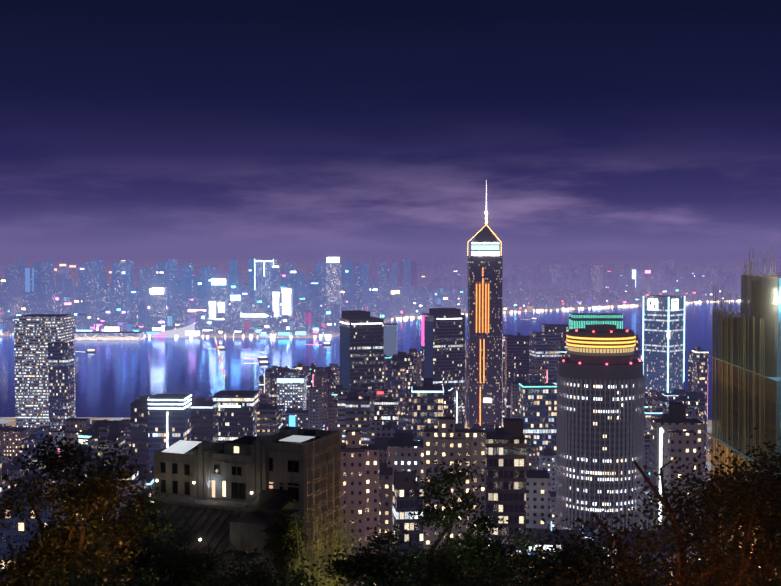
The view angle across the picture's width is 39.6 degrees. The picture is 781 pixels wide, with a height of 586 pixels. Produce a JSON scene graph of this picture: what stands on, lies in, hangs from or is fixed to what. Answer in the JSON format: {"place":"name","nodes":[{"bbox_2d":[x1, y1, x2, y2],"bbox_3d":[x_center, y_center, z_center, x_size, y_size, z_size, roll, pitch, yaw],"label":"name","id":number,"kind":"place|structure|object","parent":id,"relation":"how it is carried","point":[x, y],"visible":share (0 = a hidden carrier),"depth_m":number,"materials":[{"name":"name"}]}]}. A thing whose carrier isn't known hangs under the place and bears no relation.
{"place":"outdoors","nodes":[
{"label":"outdoors","id":0,"kind":"place"},
{"bbox_2d":[0,302,739,419],"bbox_3d":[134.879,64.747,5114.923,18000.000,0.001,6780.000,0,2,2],"label":"water","id":1,"kind":"structure","parent":0,"point":[114,378],"depth_m":2685.62,"materials":[{"name":"blue liquid"}]},
{"bbox_2d":[75,318,537,363],"bbox_3d":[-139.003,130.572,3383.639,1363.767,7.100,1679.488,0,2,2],"label":"boats","id":2,"kind":"object","parent":1,"relation":"on","point":[223,348],"visible":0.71,"depth_m":2844.64,"materials":[{"name":"grey"}]},
{"bbox_2d":[0,259,780,481],"bbox_3d":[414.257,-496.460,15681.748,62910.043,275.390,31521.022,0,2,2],"label":"ground","id":3,"kind":"structure","parent":0,"point":[302,265],"depth_m":20937.58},
{"bbox_2d":[0,431,168,585],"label":"tree","id":4,"kind":"object","parent":3,"relation":"on","point":[52,544],"visible":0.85,"depth_m":45.94,"materials":[{"name":"green plant"}]},
{"bbox_2d":[26,535,142,585],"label":"bush","id":5,"kind":"object","parent":3,"relation":"on","point":[93,558],"visible":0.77,"depth_m":30.50,"materials":[{"name":"green plant"}]},
{"bbox_2d":[23,540,169,585],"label":"understorey","id":6,"kind":"object","parent":3,"relation":"on","point":[99,579],"visible":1,"depth_m":19.82,"materials":[{"name":"green plant"}]},
{"bbox_2d":[90,499,186,585],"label":"tree","id":7,"kind":"object","parent":3,"relation":"on","point":[138,564],"visible":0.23,"depth_m":81.00,"materials":[{"name":"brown plant"}]},
{"bbox_2d":[152,322,195,337],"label":"building","id":8,"kind":"structure","parent":3,"relation":"on","point":[180,332],"depth_m":3326.05,"materials":[{"name":"white"}]},
{"bbox_2d":[133,525,232,585],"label":"bush","id":9,"kind":"object","parent":3,"relation":"on","point":[173,563],"visible":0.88,"depth_m":60.75,"materials":[{"name":"green plant"}]},
{"bbox_2d":[98,419,346,585],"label":"hillside terrace houses","id":10,"kind":"structure","parent":3,"relation":"on","point":[274,473],"depth_m":150.08,"materials":[{"name":"paint"}]},
{"bbox_2d":[159,550,318,585],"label":"bush","id":11,"kind":"object","parent":3,"relation":"on","point":[233,580],"visible":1,"depth_m":22.74,"materials":[{"name":"green plant"}]},
{"bbox_2d":[183,546,332,585],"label":"bush","id":12,"kind":"object","parent":3,"relation":"on","point":[241,574],"visible":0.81,"depth_m":36.51,"materials":[{"name":"green plant"}]},
{"bbox_2d":[211,552,326,585],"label":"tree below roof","id":13,"kind":"object","parent":3,"relation":"on","point":[282,573],"visible":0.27,"depth_m":75.89,"materials":[{"name":"green plant"}]},
{"bbox_2d":[261,511,308,583],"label":"terrace tree","id":14,"kind":"object","parent":3,"relation":"on","point":[276,543],"visible":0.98,"depth_m":112.60,"materials":[{"name":"green plant"}]},
{"bbox_2d":[282,497,370,585],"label":"bamboo clump","id":15,"kind":"object","parent":3,"relation":"on","point":[331,550],"visible":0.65,"depth_m":89.15,"materials":[{"name":"green plant"}]},
{"bbox_2d":[0,295,719,585],"bbox_3d":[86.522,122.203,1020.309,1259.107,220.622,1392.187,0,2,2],"label":"city","id":16,"kind":"object","parent":3,"relation":"on","point":[399,416],"visible":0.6,"depth_m":784.94,"materials":[{"name":"grey glass"}]},
{"bbox_2d":[315,522,419,585],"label":"tree","id":17,"kind":"object","parent":3,"relation":"on","point":[357,564],"visible":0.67,"depth_m":64.31,"materials":[{"name":"green plant"}]},
{"bbox_2d":[332,559,437,585],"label":"bush","id":18,"kind":"object","parent":3,"relation":"on","point":[396,581],"visible":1,"depth_m":19.39,"materials":[{"name":"green plant"}]},
{"bbox_2d":[0,252,780,339],"bbox_3d":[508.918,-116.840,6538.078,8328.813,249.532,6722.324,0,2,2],"label":"city","id":19,"kind":"object","parent":3,"relation":"on","point":[128,300],"visible":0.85,"depth_m":4041.87,"materials":[{"name":"blue"}]},
{"bbox_2d":[382,451,523,585],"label":"tree","id":20,"kind":"object","parent":3,"relation":"on","point":[486,553],"visible":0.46,"depth_m":55.91,"materials":[{"name":"green plant"}]},
{"bbox_2d":[393,543,535,585],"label":"bush","id":21,"kind":"object","parent":3,"relation":"on","point":[442,572],"visible":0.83,"depth_m":34.34,"materials":[{"name":"green plant"}]},
{"bbox_2d":[467,180,502,428],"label":"skyscraper","id":22,"kind":"structure","parent":3,"relation":"on","point":[484,346],"depth_m":1545.11,"materials":[{"name":"black glass"}]},
{"bbox_2d":[414,557,571,585],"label":"bush","id":23,"kind":"object","parent":3,"relation":"on","point":[511,581],"visible":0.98,"depth_m":22.36,"materials":[{"name":"green plant"}]},
{"bbox_2d":[505,523,592,585],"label":"green tree","id":24,"kind":"object","parent":3,"relation":"on","point":[524,541],"visible":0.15,"depth_m":78.45,"materials":[{"name":"green plant"}]},
{"bbox_2d":[556,324,644,534],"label":"cylindrical skyscraper","id":25,"kind":"structure","parent":3,"relation":"on","point":[600,422],"depth_m":587.59,"materials":[{"name":"grey"}]},
{"bbox_2d":[522,556,680,585],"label":"bush","id":26,"kind":"object","parent":3,"relation":"on","point":[621,582],"visible":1,"depth_m":19.51,"materials":[{"name":"green plant"}]},
{"bbox_2d":[485,518,732,585],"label":"bush","id":27,"kind":"object","parent":3,"relation":"on","point":[568,563],"visible":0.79,"depth_m":26.53,"materials":[{"name":"green plant"}]},
{"bbox_2d":[483,428,780,585],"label":"tree","id":28,"kind":"object","parent":3,"relation":"on","point":[715,551],"visible":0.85,"depth_m":29.87,"materials":[{"name":"brown plant"}]},
{"bbox_2d":[633,443,780,585],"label":"tree","id":29,"kind":"object","parent":3,"relation":"on","point":[767,530],"visible":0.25,"depth_m":51.92,"materials":[{"name":"brown plant"}]},
{"bbox_2d":[700,248,780,476],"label":"bamboo scaffold","id":30,"kind":"object","parent":3,"relation":"on","point":[738,315],"visible":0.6,"depth_m":255.53,"materials":[{"name":"beige"}]},
{"bbox_2d":[711,275,780,541],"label":"safety netting","id":31,"kind":"object","parent":30,"relation":"attached to","point":[764,299],"visible":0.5,"depth_m":246.11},
{"bbox_2d":[714,544,780,585],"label":"bush","id":32,"kind":"object","parent":3,"relation":"on","point":[772,581],"visible":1,"depth_m":22.35,"materials":[{"name":"brown plant"}]},
{"bbox_2d":[719,514,779,577],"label":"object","id":33,"kind":"object","parent":3,"relation":"on","point":[739,545],"depth_m":262.26,"materials":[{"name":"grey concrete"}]},
{"bbox_2d":[0,0,780,258],"label":"sky","id":34,"kind":"structure","parent":0,"point":[130,129],"materials":[{"name":"purple"}]}
]}

